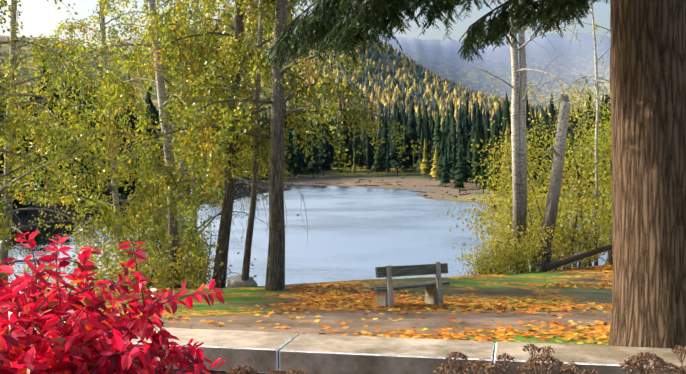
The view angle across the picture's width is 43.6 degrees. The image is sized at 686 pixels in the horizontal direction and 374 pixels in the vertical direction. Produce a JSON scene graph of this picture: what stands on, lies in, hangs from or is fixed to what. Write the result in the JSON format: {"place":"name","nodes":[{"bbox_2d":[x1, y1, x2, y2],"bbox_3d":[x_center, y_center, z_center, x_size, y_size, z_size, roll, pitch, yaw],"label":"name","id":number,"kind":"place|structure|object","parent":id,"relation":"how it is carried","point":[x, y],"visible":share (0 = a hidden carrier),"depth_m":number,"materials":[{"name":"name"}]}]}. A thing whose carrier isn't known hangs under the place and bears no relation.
{"place":"outdoors","nodes":[
{"label":"outdoors","id":0,"kind":"place"},
{"bbox_2d":[0,0,610,46],"label":"sky","id":1,"kind":"structure","parent":0,"point":[38,17],"materials":[{"name":"white"}]},
{"bbox_2d":[0,21,612,354],"bbox_3d":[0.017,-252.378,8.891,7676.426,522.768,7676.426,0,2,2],"label":"terrain","id":2,"kind":"structure","parent":0,"point":[442,59],"depth_m":80.53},
{"bbox_2d":[9,245,124,292],"bbox_3d":[-8.438,3.508,24.063,4.651,3.841,4.068,0,2,2],"label":"understory","id":3,"kind":"object","parent":2,"relation":"on","point":[66,289],"visible":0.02,"depth_m":24.16,"materials":[{"name":"green plant"}]},
{"bbox_2d":[0,0,139,286],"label":"tree","id":4,"kind":"object","parent":2,"relation":"on","point":[72,54],"visible":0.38,"depth_m":27.68,"materials":[{"name":"green plant"}]},
{"bbox_2d":[0,0,146,124],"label":"tree","id":5,"kind":"object","parent":2,"relation":"on","point":[3,3],"visible":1,"depth_m":20.07,"materials":[{"name":"green plant"}]},
{"bbox_2d":[0,64,159,264],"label":"tree","id":6,"kind":"object","parent":2,"relation":"on","point":[8,124],"visible":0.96,"depth_m":22.07,"materials":[{"name":"green plant"}]},
{"bbox_2d":[0,0,214,289],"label":"white tree","id":7,"kind":"object","parent":2,"relation":"on","point":[122,228],"visible":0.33,"depth_m":28.14,"materials":[{"name":"green plant"}]},
{"bbox_2d":[0,231,225,373],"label":"red shrub","id":8,"kind":"object","parent":2,"relation":"on","point":[73,334],"visible":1,"depth_m":3.63,"materials":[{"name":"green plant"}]},
{"bbox_2d":[59,215,214,290],"bbox_3d":[-6.085,3.205,25.888,5.459,4.656,4.866,0,2,2],"label":"shrub","id":9,"kind":"object","parent":2,"relation":"on","point":[116,265],"visible":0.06,"depth_m":25.40,"materials":[{"name":"green plant"}]},
{"bbox_2d":[67,201,212,291],"bbox_3d":[-7.238,3.334,30.101,5.861,5.859,4.786,0,2,17],"label":"shrub","id":10,"kind":"object","parent":2,"relation":"on","point":[135,246],"visible":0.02,"depth_m":29.89,"materials":[{"name":"green plant"}]},
{"bbox_2d":[55,198,226,290],"bbox_3d":[-5.357,2.029,23.268,4.322,3.351,4.703,-1,2,-42],"label":"shrub","id":11,"kind":"object","parent":2,"relation":"on","point":[114,272],"visible":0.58,"depth_m":23.30,"materials":[{"name":"green plant"}]},
{"bbox_2d":[123,207,219,288],"bbox_3d":[-4.923,3.006,26.793,4.385,4.900,3.905,0,2,13],"label":"understory","id":12,"kind":"object","parent":2,"relation":"on","point":[163,242],"visible":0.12,"depth_m":26.49,"materials":[{"name":"green plant"}]},
{"bbox_2d":[45,0,307,288],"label":"white tree","id":13,"kind":"object","parent":2,"relation":"on","point":[171,184],"visible":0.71,"depth_m":23.59,"materials":[{"name":"green plant"}]},
{"bbox_2d":[78,0,293,250],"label":"white tree","id":14,"kind":"object","parent":2,"relation":"on","point":[153,147],"visible":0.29,"depth_m":26.75,"materials":[{"name":"green plant"}]},
{"bbox_2d":[94,0,284,270],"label":"tree","id":15,"kind":"object","parent":2,"relation":"on","point":[147,135],"visible":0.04,"depth_m":30.56,"materials":[{"name":"green plant"}]},
{"bbox_2d":[144,228,256,288],"bbox_3d":[-3.965,2.393,23.987,3.509,2.610,3.626,1,2,32],"label":"understory","id":16,"kind":"object","parent":2,"relation":"on","point":[200,278],"visible":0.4,"depth_m":23.90,"materials":[{"name":"green plant"}]},
{"bbox_2d":[124,0,351,287],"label":"leaning tree","id":17,"kind":"object","parent":2,"relation":"on","point":[223,161],"visible":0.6,"depth_m":23.06,"materials":[{"name":"green plant"}]},
{"bbox_2d":[225,365,258,373],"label":"dried sedum","id":18,"kind":"object","parent":2,"relation":"on","point":[235,370],"visible":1,"depth_m":4.96,"materials":[{"name":"brown plant"}]},
{"bbox_2d":[227,275,257,287],"bbox_3d":[-2.734,2.593,23.277,0.846,0.400,0.648,0,2,2],"label":"boulder","id":19,"kind":"object","parent":2,"relation":"on","point":[234,281],"visible":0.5,"depth_m":23.06,"materials":[{"name":"grey stone"}]},
{"bbox_2d":[168,0,342,280],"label":"thin tree","id":20,"kind":"object","parent":2,"relation":"on","point":[250,227],"visible":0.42,"depth_m":22.86,"materials":[{"name":"green plant"}]},
{"bbox_2d":[118,0,429,290],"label":"tree","id":21,"kind":"object","parent":2,"relation":"on","point":[275,274],"visible":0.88,"depth_m":21.80,"materials":[{"name":"green plant"}]},
{"bbox_2d":[266,368,306,373],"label":"dried sedum","id":22,"kind":"object","parent":2,"relation":"on","point":[300,371],"visible":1,"depth_m":5.05,"materials":[{"name":"brown plant"}]},
{"bbox_2d":[0,15,611,214],"bbox_3d":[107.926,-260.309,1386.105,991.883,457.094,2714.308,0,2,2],"label":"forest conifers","id":23,"kind":"object","parent":2,"relation":"on","point":[432,131],"visible":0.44,"depth_m":286.41,"materials":[{"name":"green plant"}]},
{"bbox_2d":[1,264,612,344],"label":"fallen leaves","id":24,"kind":"object","parent":2,"relation":"on","point":[509,330],"depth_m":17.11,"materials":[{"name":"orange plant"}]},
{"bbox_2d":[362,262,449,307],"bbox_3d":[1.385,2.045,17.939,1.950,0.921,0.626,-1,2,-30],"label":"park bench","id":25,"kind":"object","parent":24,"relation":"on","point":[433,294],"visible":0.94,"depth_m":17.81,"materials":[{"name":"wood"}]},
{"bbox_2d":[24,323,685,373],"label":"stone wall with cap","id":26,"kind":"structure","parent":2,"relation":"on","point":[260,352],"depth_m":5.48,"materials":[{"name":"concrete"}]},
{"bbox_2d":[188,173,590,203],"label":"shore stones","id":27,"kind":"object","parent":2,"relation":"on","point":[465,190],"visible":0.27,"depth_m":212.71,"materials":[{"name":"grey stone"}]},
{"bbox_2d":[433,351,531,373],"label":"dried sedum","id":28,"kind":"object","parent":2,"relation":"on","point":[481,364],"visible":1,"depth_m":4.66,"materials":[{"name":"brown plant"}]},
{"bbox_2d":[448,239,525,275],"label":"bank shrub","id":29,"kind":"object","parent":2,"relation":"on","point":[482,265],"visible":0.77,"depth_m":30.74,"materials":[{"name":"green plant"}]},
{"bbox_2d":[455,216,559,274],"bbox_3d":[6.078,2.365,31.571,3.664,2.619,3.373,0,2,2],"label":"bank shrub","id":30,"kind":"object","parent":2,"relation":"on","point":[522,257],"visible":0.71,"depth_m":31.12,"materials":[{"name":"green plant"}]},
{"bbox_2d":[437,171,577,271],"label":"shrub","id":31,"kind":"object","parent":2,"relation":"on","point":[492,218],"visible":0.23,"depth_m":41.42,"materials":[{"name":"green plant"}]},
{"bbox_2d":[462,0,580,273],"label":"birch tree","id":32,"kind":"object","parent":2,"relation":"on","point":[518,142],"visible":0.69,"depth_m":32.20,"materials":[{"name":"grey plant"}]},
{"bbox_2d":[482,217,568,273],"bbox_3d":[7.017,2.427,32.739,3.652,2.573,3.826,0,2,2],"label":"bank shrub","id":33,"kind":"object","parent":2,"relation":"on","point":[533,246],"visible":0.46,"depth_m":32.18,"materials":[{"name":"green plant"}]},
{"bbox_2d":[449,117,612,270],"bbox_3d":[7.996,0.969,35.644,6.201,8.007,8.451,0,2,-17],"label":"shrub","id":34,"kind":"object","parent":2,"relation":"on","point":[537,204],"visible":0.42,"depth_m":34.91,"materials":[{"name":"green plant"}]},
{"bbox_2d":[468,124,610,268],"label":"shrub","id":35,"kind":"object","parent":2,"relation":"on","point":[502,176],"visible":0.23,"depth_m":52.14,"materials":[{"name":"green plant"}]},
{"bbox_2d":[476,107,611,269],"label":"shrub","id":36,"kind":"object","parent":2,"relation":"on","point":[562,208],"visible":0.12,"depth_m":44.89,"materials":[{"name":"green plant"}]},
{"bbox_2d":[534,93,576,271],"bbox_3d":[7.894,0.009,32.243,1.331,7.068,2.841,1,2,25],"label":"birch snag","id":37,"kind":"object","parent":2,"relation":"on","point":[553,196],"visible":0.92,"depth_m":31.93,"materials":[{"name":"grey plant"}]},
{"bbox_2d":[516,344,597,373],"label":"dried sedum","id":38,"kind":"object","parent":2,"relation":"on","point":[570,368],"visible":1,"depth_m":4.60,"materials":[{"name":"brown plant"}]},
{"bbox_2d":[526,215,610,269],"bbox_3d":[9.306,2.527,34.623,3.877,2.936,3.908,0,2,2],"label":"bank shrub","id":39,"kind":"object","parent":2,"relation":"on","point":[579,245],"visible":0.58,"depth_m":34.22,"materials":[{"name":"green plant"}]},
{"bbox_2d":[529,93,612,265],"bbox_3d":[12.272,0.492,37.305,9.180,8.803,6.807,0,2,-15],"label":"shrub","id":40,"kind":"object","parent":2,"relation":"on","point":[602,145],"visible":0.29,"depth_m":36.77,"materials":[{"name":"green plant"}]},
{"bbox_2d":[537,80,611,231],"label":"shrub","id":41,"kind":"object","parent":2,"relation":"on","point":[574,99],"visible":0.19,"depth_m":45.88,"materials":[{"name":"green plant"}]},
{"bbox_2d":[546,225,611,270],"bbox_3d":[10.261,1.961,31.813,5.877,2.110,0.839,-1,2,-20],"label":"fallen log","id":42,"kind":"object","parent":2,"relation":"on","point":[565,261],"visible":0.44,"depth_m":31.34,"materials":[{"name":"brown wood"}]},
{"bbox_2d":[546,88,612,245],"bbox_3d":[14.149,0.182,41.072,8.983,10.652,7.341,-1,2,-38],"label":"young tree","id":43,"kind":"object","parent":2,"relation":"on","point":[601,124],"visible":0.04,"depth_m":39.85,"materials":[{"name":"green plant"}]},
{"bbox_2d":[565,22,612,264],"bbox_3d":[11.147,-6.771,33.439,4.646,20.015,3.125,1,2,23],"label":"tree","id":44,"kind":"object","parent":2,"relation":"on","point":[611,250],"visible":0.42,"depth_m":33.45,"materials":[{"name":"green plant"}]},
{"bbox_2d":[568,108,611,215],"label":"young tree","id":45,"kind":"object","parent":2,"relation":"on","point":[592,143],"visible":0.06,"depth_m":51.37,"materials":[{"name":"green plant"}]},
{"bbox_2d":[570,1,610,265],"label":"thin birch","id":46,"kind":"object","parent":2,"relation":"on","point":[596,134],"visible":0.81,"depth_m":35.47,"materials":[{"name":"green plant"}]},
{"bbox_2d":[574,122,611,232],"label":"young tree","id":47,"kind":"object","parent":2,"relation":"on","point":[601,157],"depth_m":43.38,"materials":[{"name":"green plant"}]},
{"bbox_2d":[587,214,611,262],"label":"bank shrub","id":48,"kind":"object","parent":2,"relation":"on","point":[608,225],"visible":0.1,"depth_m":34.71,"materials":[{"name":"green plant"}]},
{"bbox_2d":[619,352,667,373],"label":"dried sedum","id":49,"kind":"object","parent":2,"relation":"on","point":[637,362],"visible":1,"depth_m":4.41,"materials":[{"name":"brown plant"}]},
{"bbox_2d":[608,0,685,348],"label":"pine trunk","id":50,"kind":"object","parent":2,"relation":"on","point":[648,85],"visible":0.94,"depth_m":9.43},
{"bbox_2d":[644,345,685,373],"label":"dried sedum","id":51,"kind":"object","parent":2,"relation":"on","point":[677,369],"visible":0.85,"depth_m":4.71,"materials":[{"name":"brown plant"}]},
{"bbox_2d":[8,185,608,293],"bbox_3d":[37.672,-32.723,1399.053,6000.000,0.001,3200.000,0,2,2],"label":"lake water","id":52,"kind":"structure","parent":0,"point":[358,233],"depth_m":75.22,"materials":[{"name":"blue liquid"}]},
{"bbox_2d":[266,0,608,70],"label":"conifer branches","id":53,"kind":"object","parent":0,"point":[500,25],"visible":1,"depth_m":8.96,"materials":[{"name":"green plant"}]}
]}

